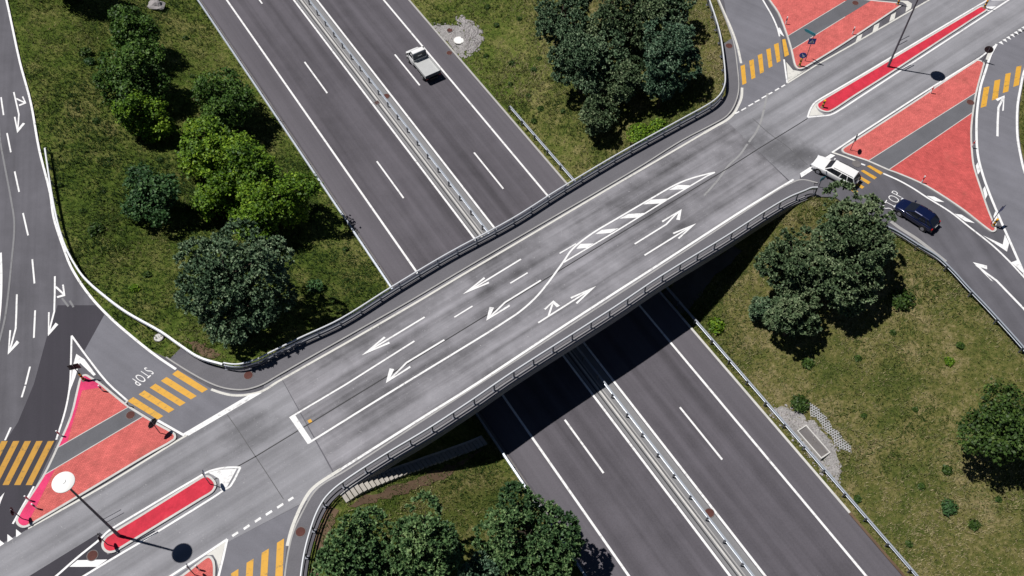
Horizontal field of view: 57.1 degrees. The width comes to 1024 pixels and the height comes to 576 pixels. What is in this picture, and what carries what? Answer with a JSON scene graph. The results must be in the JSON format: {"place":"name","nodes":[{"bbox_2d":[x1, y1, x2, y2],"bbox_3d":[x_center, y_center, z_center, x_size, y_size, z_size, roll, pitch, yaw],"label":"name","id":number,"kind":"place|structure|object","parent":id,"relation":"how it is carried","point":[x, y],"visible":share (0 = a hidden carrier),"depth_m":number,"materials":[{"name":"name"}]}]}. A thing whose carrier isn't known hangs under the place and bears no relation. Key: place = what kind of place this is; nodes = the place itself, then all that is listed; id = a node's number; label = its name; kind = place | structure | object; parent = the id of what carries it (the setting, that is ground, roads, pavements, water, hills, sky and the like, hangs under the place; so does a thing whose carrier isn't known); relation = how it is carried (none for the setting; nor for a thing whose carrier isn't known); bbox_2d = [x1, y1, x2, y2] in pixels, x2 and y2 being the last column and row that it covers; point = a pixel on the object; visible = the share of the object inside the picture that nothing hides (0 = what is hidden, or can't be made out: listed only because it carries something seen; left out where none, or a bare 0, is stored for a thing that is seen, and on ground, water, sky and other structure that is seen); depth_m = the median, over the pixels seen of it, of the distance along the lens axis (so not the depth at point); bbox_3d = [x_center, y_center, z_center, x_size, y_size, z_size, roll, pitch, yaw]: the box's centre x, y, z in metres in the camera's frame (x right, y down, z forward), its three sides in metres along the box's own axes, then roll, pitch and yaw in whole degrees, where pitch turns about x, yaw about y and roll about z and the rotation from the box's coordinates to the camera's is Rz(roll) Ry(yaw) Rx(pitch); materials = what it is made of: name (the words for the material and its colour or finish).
{"place":"outdoors","nodes":[
{"label":"outdoors","id":0,"kind":"place"},
{"bbox_2d":[0,0,343,575],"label":"road","id":1,"kind":"structure","parent":0,"point":[252,457],"depth_m":73.22,"materials":[{"name":"grey asphalt"}]},
{"bbox_2d":[86,550,97,560],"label":"manhole cover","id":2,"kind":"object","parent":1,"relation":"on","point":[92,555],"visible":1,"depth_m":67.62,"materials":[{"name":"brown metal"}]},
{"bbox_2d":[16,374,176,527],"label":"traffic island","id":3,"kind":"structure","parent":1,"relation":"on","point":[103,439],"depth_m":72.25,"materials":[{"name":"stone"}]},
{"bbox_2d":[10,507,22,518],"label":"pole sign","id":4,"kind":"object","parent":3,"relation":"on","point":[12,512],"visible":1,"depth_m":67.76,"materials":[{"name":"metal"}]},
{"bbox_2d":[67,363,80,372],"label":"pole sign","id":5,"kind":"object","parent":3,"relation":"on","point":[74,366],"visible":1,"depth_m":73.97,"materials":[{"name":"metal"}]},
{"bbox_2d":[78,373,85,381],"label":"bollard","id":6,"kind":"object","parent":3,"relation":"on","point":[82,378],"visible":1,"depth_m":75.02,"materials":[{"name":"orange metal"}]},
{"bbox_2d":[126,411,134,418],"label":"manhole cover","id":7,"kind":"object","parent":3,"relation":"on","point":[130,414],"visible":1,"depth_m":73.66,"materials":[{"name":"brown metal"}]},
{"bbox_2d":[148,418,159,432],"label":"pole sign","id":8,"kind":"object","parent":3,"relation":"on","point":[152,423],"visible":1,"depth_m":71.48,"materials":[{"name":"metal"}]},
{"bbox_2d":[101,475,216,553],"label":"traffic island","id":9,"kind":"structure","parent":1,"relation":"on","point":[166,510],"depth_m":69.25,"materials":[{"name":"paint"}]},
{"bbox_2d":[52,471,123,536],"bbox_3d":[-28.433,14.951,64.134,1.436,10.360,1.908,23,59,14],"label":"street lamp","id":10,"kind":"object","parent":9,"relation":"on","point":[63,482],"visible":1,"depth_m":59.96,"materials":[{"name":"metal"}]},
{"bbox_2d":[180,556,215,575],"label":"traffic island","id":11,"kind":"structure","parent":1,"relation":"on","point":[206,565],"depth_m":67.01,"materials":[{"name":"stone"}]},
{"bbox_2d":[243,371,252,379],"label":"manhole cover","id":12,"kind":"object","parent":1,"relation":"on","point":[247,375],"visible":1,"depth_m":75.59,"materials":[{"name":"brown metal"}]},
{"bbox_2d":[295,526,305,536],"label":"manhole cover","id":13,"kind":"object","parent":1,"relation":"on","point":[300,531],"visible":1,"depth_m":68.48,"materials":[{"name":"brown metal"}]},
{"bbox_2d":[8,0,1023,575],"bbox_3d":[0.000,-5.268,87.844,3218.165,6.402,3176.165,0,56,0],"label":"ground","id":14,"kind":"structure","parent":0,"point":[473,428],"depth_m":82.23,"materials":[{"name":"green plant"}]},
{"bbox_2d":[78,47,91,56],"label":"shrub","id":15,"kind":"object","parent":14,"relation":"on","point":[84,51],"visible":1,"depth_m":98.09,"materials":[{"name":"green plant"}]},
{"bbox_2d":[83,56,94,64],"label":"shrub","id":16,"kind":"object","parent":14,"relation":"on","point":[88,60],"visible":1,"depth_m":97.56,"materials":[{"name":"green plant"}]},
{"bbox_2d":[87,222,104,236],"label":"shrub","id":17,"kind":"object","parent":14,"relation":"on","point":[96,229],"visible":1,"depth_m":83.96,"materials":[{"name":"green plant"}]},
{"bbox_2d":[92,117,99,123],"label":"shrub","id":18,"kind":"object","parent":14,"relation":"on","point":[96,120],"visible":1,"depth_m":92.75,"materials":[{"name":"green plant"}]},
{"bbox_2d":[91,35,171,106],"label":"deciduous tree","id":19,"kind":"object","parent":14,"relation":"on","point":[128,67],"visible":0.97,"depth_m":93.66,"materials":[{"name":"green plant"}]},
{"bbox_2d":[107,2,161,58],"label":"deciduous tree","id":20,"kind":"object","parent":14,"relation":"on","point":[141,25],"visible":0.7,"depth_m":97.49,"materials":[{"name":"green plant"}]},
{"bbox_2d":[44,147,224,367],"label":"guard rail","id":21,"kind":"object","parent":14,"relation":"on","point":[123,309],"visible":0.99,"depth_m":79.27,"materials":[{"name":"metal"}]},
{"bbox_2d":[128,284,140,291],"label":"shrub","id":22,"kind":"object","parent":14,"relation":"on","point":[135,287],"visible":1,"depth_m":80.84,"materials":[{"name":"green plant"}]},
{"bbox_2d":[109,89,175,143],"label":"deciduous tree","id":23,"kind":"object","parent":14,"relation":"on","point":[137,110],"visible":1,"depth_m":91.25,"materials":[{"name":"green plant"}]},
{"bbox_2d":[142,270,151,277],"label":"shrub","id":24,"kind":"object","parent":14,"relation":"on","point":[147,274],"visible":1,"depth_m":82.26,"materials":[{"name":"green plant"}]},
{"bbox_2d":[119,161,184,227],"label":"deciduous tree","id":25,"kind":"object","parent":14,"relation":"on","point":[150,192],"visible":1,"depth_m":84.51,"materials":[{"name":"green plant"}]},
{"bbox_2d":[147,0,164,10],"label":"boulder","id":26,"kind":"object","parent":14,"relation":"on","point":[156,5],"visible":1,"depth_m":106.97,"materials":[{"name":"stone"}]},
{"bbox_2d":[153,333,163,341],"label":"boulder","id":27,"kind":"object","parent":14,"relation":"on","point":[159,339],"visible":0.98,"depth_m":77.80,"materials":[{"name":"white stone"}]},
{"bbox_2d":[187,341,219,358],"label":"soil","id":28,"kind":"structure","parent":14,"relation":"on","point":[202,352],"depth_m":77.19,"materials":[{"name":"brown soil"}]},
{"bbox_2d":[174,114,237,179],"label":"deciduous tree","id":29,"kind":"object","parent":14,"relation":"on","point":[205,126],"visible":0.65,"depth_m":89.72,"materials":[{"name":"green plant"}]},
{"bbox_2d":[189,167,241,221],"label":"deciduous tree","id":30,"kind":"object","parent":14,"relation":"on","point":[214,194],"visible":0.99,"depth_m":86.67,"materials":[{"name":"green plant"}]},
{"bbox_2d":[190,66,258,131],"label":"deciduous tree","id":31,"kind":"object","parent":14,"relation":"on","point":[227,106],"visible":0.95,"depth_m":94.29,"materials":[{"name":"green plant"}]},
{"bbox_2d":[172,217,298,347],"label":"deciduous tree","id":32,"kind":"object","parent":14,"relation":"on","point":[234,288],"visible":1,"depth_m":74.59,"materials":[{"name":"green plant"}]},
{"bbox_2d":[192,130,281,201],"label":"deciduous tree","id":33,"kind":"object","parent":14,"relation":"on","point":[239,157],"visible":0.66,"depth_m":88.04,"materials":[{"name":"green plant"}]},
{"bbox_2d":[223,185,280,243],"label":"deciduous tree","id":34,"kind":"object","parent":14,"relation":"on","point":[270,225],"visible":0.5,"depth_m":85.82,"materials":[{"name":"green plant"}]},
{"bbox_2d":[234,158,323,228],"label":"deciduous tree","id":35,"kind":"object","parent":14,"relation":"on","point":[291,195],"visible":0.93,"depth_m":86.58,"materials":[{"name":"green plant"}]},
{"bbox_2d":[306,279,323,293],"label":"shrub","id":36,"kind":"object","parent":14,"relation":"on","point":[314,285],"visible":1,"depth_m":84.67,"materials":[{"name":"green plant"}]},
{"bbox_2d":[309,506,338,575],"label":"soil","id":37,"kind":"structure","parent":14,"relation":"on","point":[326,529],"depth_m":68.84,"materials":[{"name":"brown soil"}]},
{"bbox_2d":[310,505,391,575],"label":"tree","id":38,"kind":"object","parent":14,"relation":"on","point":[363,551],"visible":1,"depth_m":63.50,"materials":[{"name":"green plant"}]},
{"bbox_2d":[197,0,586,575],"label":"guard rail","id":39,"kind":"object","parent":14,"relation":"on","point":[389,284],"visible":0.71,"depth_m":92.59,"materials":[{"name":"metal"}]},
{"bbox_2d":[340,435,486,502],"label":"staircase","id":40,"kind":"structure","parent":14,"relation":"on","point":[470,445],"depth_m":73.84,"materials":[{"name":"concrete"}]},
{"bbox_2d":[349,449,481,506],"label":"soil","id":41,"kind":"structure","parent":14,"relation":"on","point":[386,492],"depth_m":72.71,"materials":[{"name":"brown soil"}]},
{"bbox_2d":[374,489,465,575],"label":"tree","id":42,"kind":"object","parent":14,"relation":"on","point":[431,556],"visible":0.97,"depth_m":64.20,"materials":[{"name":"green plant"}]},
{"bbox_2d":[433,25,469,57],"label":"gravel","id":43,"kind":"structure","parent":14,"relation":"on","point":[444,35],"depth_m":106.86,"materials":[{"name":"grey gravel"}]},
{"bbox_2d":[453,36,463,43],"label":"manhole cover","id":44,"kind":"object","parent":43,"relation":"on","point":[458,40],"visible":1,"depth_m":106.26,"materials":[{"name":"metal"}]},
{"bbox_2d":[460,17,480,52],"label":"gravel","id":45,"kind":"structure","parent":14,"relation":"on","point":[474,27],"depth_m":106.47,"materials":[{"name":"grey gravel"}]},
{"bbox_2d":[455,550,507,575],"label":"pine tree","id":46,"kind":"object","parent":14,"relation":"on","point":[485,565],"visible":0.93,"depth_m":66.58,"materials":[{"name":"green plant"}]},
{"bbox_2d":[471,480,586,575],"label":"tree","id":47,"kind":"object","parent":14,"relation":"on","point":[509,545],"visible":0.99,"depth_m":68.34,"materials":[{"name":"green plant"}]},
{"bbox_2d":[308,0,754,575],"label":"guard rail","id":48,"kind":"object","parent":14,"relation":"on","point":[578,348],"visible":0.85,"depth_m":82.66,"materials":[{"name":"metal"}]},
{"bbox_2d":[271,106,806,491],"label":"road bridge","id":49,"kind":"structure","parent":14,"relation":"on","point":[410,360],"depth_m":80.00,"materials":[{"name":"asphalt"}]},
{"bbox_2d":[223,0,725,369],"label":"bridge railing","id":50,"kind":"object","parent":49,"relation":"on","point":[441,261],"visible":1,"depth_m":82.51,"materials":[{"name":"metal"}]},
{"bbox_2d":[300,186,817,575],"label":"bridge railing","id":51,"kind":"object","parent":49,"relation":"on","point":[305,556],"visible":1,"depth_m":75.44,"materials":[{"name":"metal"}]},
{"bbox_2d":[199,0,904,575],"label":"motorway","id":52,"kind":"structure","parent":14,"relation":"on","point":[565,430],"depth_m":83.49,"materials":[{"name":"grey asphalt"}]},
{"bbox_2d":[405,46,440,80],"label":"flatbed truck","id":53,"kind":"object","parent":52,"relation":"on","point":[422,62],"visible":1,"depth_m":102.88,"materials":[{"name":"white paint"}]},
{"bbox_2d":[705,508,714,517],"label":"manhole cover","id":54,"kind":"object","parent":52,"relation":"on","point":[710,512],"visible":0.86,"depth_m":75.82,"materials":[{"name":"brown metal"}]},
{"bbox_2d":[534,0,594,55],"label":"pine tree","id":55,"kind":"object","parent":14,"relation":"on","point":[553,22],"visible":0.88,"depth_m":97.23,"materials":[{"name":"green plant"}]},
{"bbox_2d":[547,24,629,93],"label":"pine tree","id":56,"kind":"object","parent":14,"relation":"on","point":[587,51],"visible":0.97,"depth_m":93.95,"materials":[{"name":"green plant"}]},
{"bbox_2d":[578,89,621,136],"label":"pine tree","id":57,"kind":"object","parent":14,"relation":"on","point":[599,107],"visible":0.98,"depth_m":93.38,"materials":[{"name":"green plant"}]},
{"bbox_2d":[599,49,646,105],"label":"pine tree","id":58,"kind":"object","parent":14,"relation":"on","point":[626,82],"visible":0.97,"depth_m":92.76,"materials":[{"name":"green plant"}]},
{"bbox_2d":[585,0,677,51],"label":"pine tree","id":59,"kind":"object","parent":14,"relation":"on","point":[639,13],"visible":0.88,"depth_m":94.58,"materials":[{"name":"green plant"}]},
{"bbox_2d":[436,15,841,482],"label":"loose stones","id":60,"kind":"object","parent":14,"relation":"on","point":[474,44],"visible":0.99,"depth_m":105.70,"materials":[{"name":"grey gravel"}]},
{"bbox_2d":[626,122,651,143],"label":"shrub","id":61,"kind":"object","parent":14,"relation":"on","point":[637,133],"visible":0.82,"depth_m":93.24,"materials":[{"name":"green plant"}]},
{"bbox_2d":[648,118,668,134],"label":"shrub","id":62,"kind":"object","parent":14,"relation":"on","point":[658,125],"visible":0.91,"depth_m":92.77,"materials":[{"name":"green plant"}]},
{"bbox_2d":[640,69,686,108],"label":"pine tree","id":63,"kind":"object","parent":14,"relation":"on","point":[658,87],"visible":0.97,"depth_m":91.64,"materials":[{"name":"green plant"}]},
{"bbox_2d":[643,0,697,31],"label":"pine tree","id":64,"kind":"object","parent":14,"relation":"on","point":[682,14],"visible":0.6,"depth_m":94.52,"materials":[{"name":"green plant"}]},
{"bbox_2d":[642,17,702,81],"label":"pine tree","id":65,"kind":"object","parent":14,"relation":"on","point":[670,51],"visible":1,"depth_m":90.43,"materials":[{"name":"green plant"}]},
{"bbox_2d":[509,106,918,575],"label":"guard rail","id":66,"kind":"object","parent":14,"relation":"on","point":[767,402],"visible":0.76,"depth_m":80.56,"materials":[{"name":"metal"}]},
{"bbox_2d":[707,317,726,334],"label":"shrub","id":67,"kind":"object","parent":14,"relation":"on","point":[716,324],"visible":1,"depth_m":84.77,"materials":[{"name":"green plant"}]},
{"bbox_2d":[748,296,772,320],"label":"pine tree","id":68,"kind":"object","parent":14,"relation":"on","point":[758,308],"visible":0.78,"depth_m":82.45,"materials":[{"name":"green plant"}]},
{"bbox_2d":[762,286,822,339],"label":"pine tree","id":69,"kind":"object","parent":14,"relation":"on","point":[795,312],"visible":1,"depth_m":79.34,"materials":[{"name":"green plant"}]},
{"bbox_2d":[753,225,839,293],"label":"pine tree","id":70,"kind":"object","parent":14,"relation":"on","point":[791,262],"visible":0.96,"depth_m":79.76,"materials":[{"name":"green plant"}]},
{"bbox_2d":[790,394,810,412],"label":"shrub","id":71,"kind":"object","parent":14,"relation":"on","point":[799,403],"visible":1,"depth_m":80.13,"materials":[{"name":"green plant"}]},
{"bbox_2d":[770,406,841,486],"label":"gravel","id":72,"kind":"structure","parent":14,"relation":"on","point":[823,439],"depth_m":79.14,"materials":[{"name":"grey gravel"}]},
{"bbox_2d":[796,425,830,459],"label":"concrete chamber","id":73,"kind":"object","parent":72,"relation":"on","point":[805,433],"visible":1,"depth_m":78.90,"materials":[{"name":"concrete"}]},
{"bbox_2d":[801,356,815,369],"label":"shrub","id":74,"kind":"object","parent":14,"relation":"on","point":[807,362],"visible":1,"depth_m":81.33,"materials":[{"name":"green plant"}]},
{"bbox_2d":[811,235,885,317],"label":"pine tree","id":75,"kind":"object","parent":14,"relation":"on","point":[836,284],"visible":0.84,"depth_m":78.17,"materials":[{"name":"green plant"}]},
{"bbox_2d":[810,179,898,266],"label":"pine tree","id":76,"kind":"object","parent":14,"relation":"on","point":[864,233],"visible":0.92,"depth_m":77.59,"materials":[{"name":"green plant"}]},
{"bbox_2d":[854,494,861,502],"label":"shrub","id":77,"kind":"object","parent":14,"relation":"on","point":[857,498],"visible":0.99,"depth_m":76.25,"materials":[{"name":"green plant"}]},
{"bbox_2d":[854,355,861,361],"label":"shrub","id":78,"kind":"object","parent":14,"relation":"on","point":[858,357],"visible":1,"depth_m":80.45,"materials":[{"name":"green plant"}]},
{"bbox_2d":[887,288,915,311],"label":"shrub","id":79,"kind":"object","parent":14,"relation":"on","point":[903,297],"visible":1,"depth_m":80.69,"materials":[{"name":"green plant"}]},
{"bbox_2d":[905,539,912,547],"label":"shrub","id":80,"kind":"object","parent":14,"relation":"on","point":[908,543],"visible":1,"depth_m":73.99,"materials":[{"name":"green plant"}]},
{"bbox_2d":[917,482,925,490],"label":"shrub","id":81,"kind":"object","parent":14,"relation":"on","point":[921,485],"visible":1,"depth_m":75.14,"materials":[{"name":"green plant"}]},
{"bbox_2d":[942,464,953,475],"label":"shrub","id":82,"kind":"object","parent":14,"relation":"on","point":[947,470],"visible":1,"depth_m":74.83,"materials":[{"name":"green plant"}]},
{"bbox_2d":[940,497,958,516],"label":"shrub","id":83,"kind":"object","parent":14,"relation":"on","point":[948,507],"visible":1,"depth_m":73.77,"materials":[{"name":"green plant"}]},
{"bbox_2d":[944,356,954,366],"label":"shrub","id":84,"kind":"object","parent":14,"relation":"on","point":[950,361],"visible":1,"depth_m":78.07,"materials":[{"name":"green plant"}]},
{"bbox_2d":[887,225,1023,352],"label":"guard rail","id":85,"kind":"object","parent":14,"relation":"on","point":[990,311],"visible":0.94,"depth_m":79.90,"materials":[{"name":"metal"}]},
{"bbox_2d":[955,342,965,349],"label":"shrub","id":86,"kind":"object","parent":14,"relation":"on","point":[961,345],"visible":1,"depth_m":78.29,"materials":[{"name":"green plant"}]},
{"bbox_2d":[968,519,982,531],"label":"shrub","id":87,"kind":"object","parent":14,"relation":"on","point":[973,523],"visible":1,"depth_m":72.83,"materials":[{"name":"green plant"}]},
{"bbox_2d":[953,377,1023,465],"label":"deciduous tree","id":88,"kind":"object","parent":14,"relation":"on","point":[998,428],"visible":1,"depth_m":70.34,"materials":[{"name":"green plant"}]},
{"bbox_2d":[994,495,1002,502],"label":"shrub","id":89,"kind":"object","parent":14,"relation":"on","point":[998,499],"visible":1,"depth_m":72.93,"materials":[{"name":"green plant"}]},
{"bbox_2d":[663,246,741,312],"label":"paving","id":90,"kind":"structure","parent":0,"point":[686,289],"depth_m":87.14,"materials":[{"name":"grey concrete"}]},
{"bbox_2d":[808,403,851,452],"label":"paving","id":91,"kind":"structure","parent":0,"point":[832,432],"depth_m":79.11,"materials":[{"name":"grey concrete"}]},
{"bbox_2d":[703,0,1023,353],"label":"road","id":92,"kind":"structure","parent":0,"point":[765,105],"depth_m":92.03,"materials":[{"name":"grey asphalt"}]},
{"bbox_2d":[725,43,732,48],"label":"manhole cover","id":93,"kind":"object","parent":92,"relation":"on","point":[729,45],"visible":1,"depth_m":96.84,"materials":[{"name":"brown metal"}]},
{"bbox_2d":[768,0,900,69],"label":"traffic island","id":94,"kind":"structure","parent":92,"relation":"on","point":[831,24],"depth_m":98.91,"materials":[{"name":"stone"}]},
{"bbox_2d":[797,53,806,66],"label":"bollard sign","id":95,"kind":"object","parent":94,"relation":"on","point":[802,55],"visible":1,"depth_m":94.16,"materials":[{"name":"blue metal"}]},
{"bbox_2d":[804,29,815,60],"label":"pole sign","id":96,"kind":"object","parent":94,"relation":"on","point":[812,41],"visible":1,"depth_m":93.18,"materials":[{"name":"metal"}]},
{"bbox_2d":[810,155,860,188],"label":"estate car","id":97,"kind":"object","parent":92,"relation":"on","point":[835,169],"visible":0.85,"depth_m":86.34,"materials":[{"name":"white paint"}]},
{"bbox_2d":[852,160,860,166],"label":"manhole cover","id":98,"kind":"object","parent":92,"relation":"on","point":[855,163],"visible":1,"depth_m":88.14,"materials":[{"name":"grey metal"}]},
{"bbox_2d":[893,198,940,232],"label":"hatchback car","id":99,"kind":"object","parent":92,"relation":"on","point":[923,218],"visible":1,"depth_m":83.49,"materials":[{"name":"blue paint"}]},
{"bbox_2d":[841,59,996,232],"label":"traffic island","id":100,"kind":"structure","parent":92,"relation":"on","point":[928,134],"depth_m":89.34,"materials":[{"name":"paint"}]},
{"bbox_2d":[966,99,973,104],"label":"manhole cover","id":101,"kind":"object","parent":100,"relation":"on","point":[969,102],"visible":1,"depth_m":92.36,"materials":[{"name":"brown metal"}]},
{"bbox_2d":[982,46,993,61],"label":"pole sign","id":102,"kind":"object","parent":100,"relation":"on","point":[988,49],"visible":1,"depth_m":94.28,"materials":[{"name":"metal"}]},
{"bbox_2d":[816,6,987,112],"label":"traffic island","id":103,"kind":"structure","parent":0,"point":[838,98],"depth_m":95.17,"materials":[{"name":"stone"}]},
{"bbox_2d":[887,0,917,66],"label":"street lamp","id":104,"kind":"object","parent":103,"relation":"on","point":[893,54],"visible":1,"depth_m":92.23,"materials":[{"name":"metal"}]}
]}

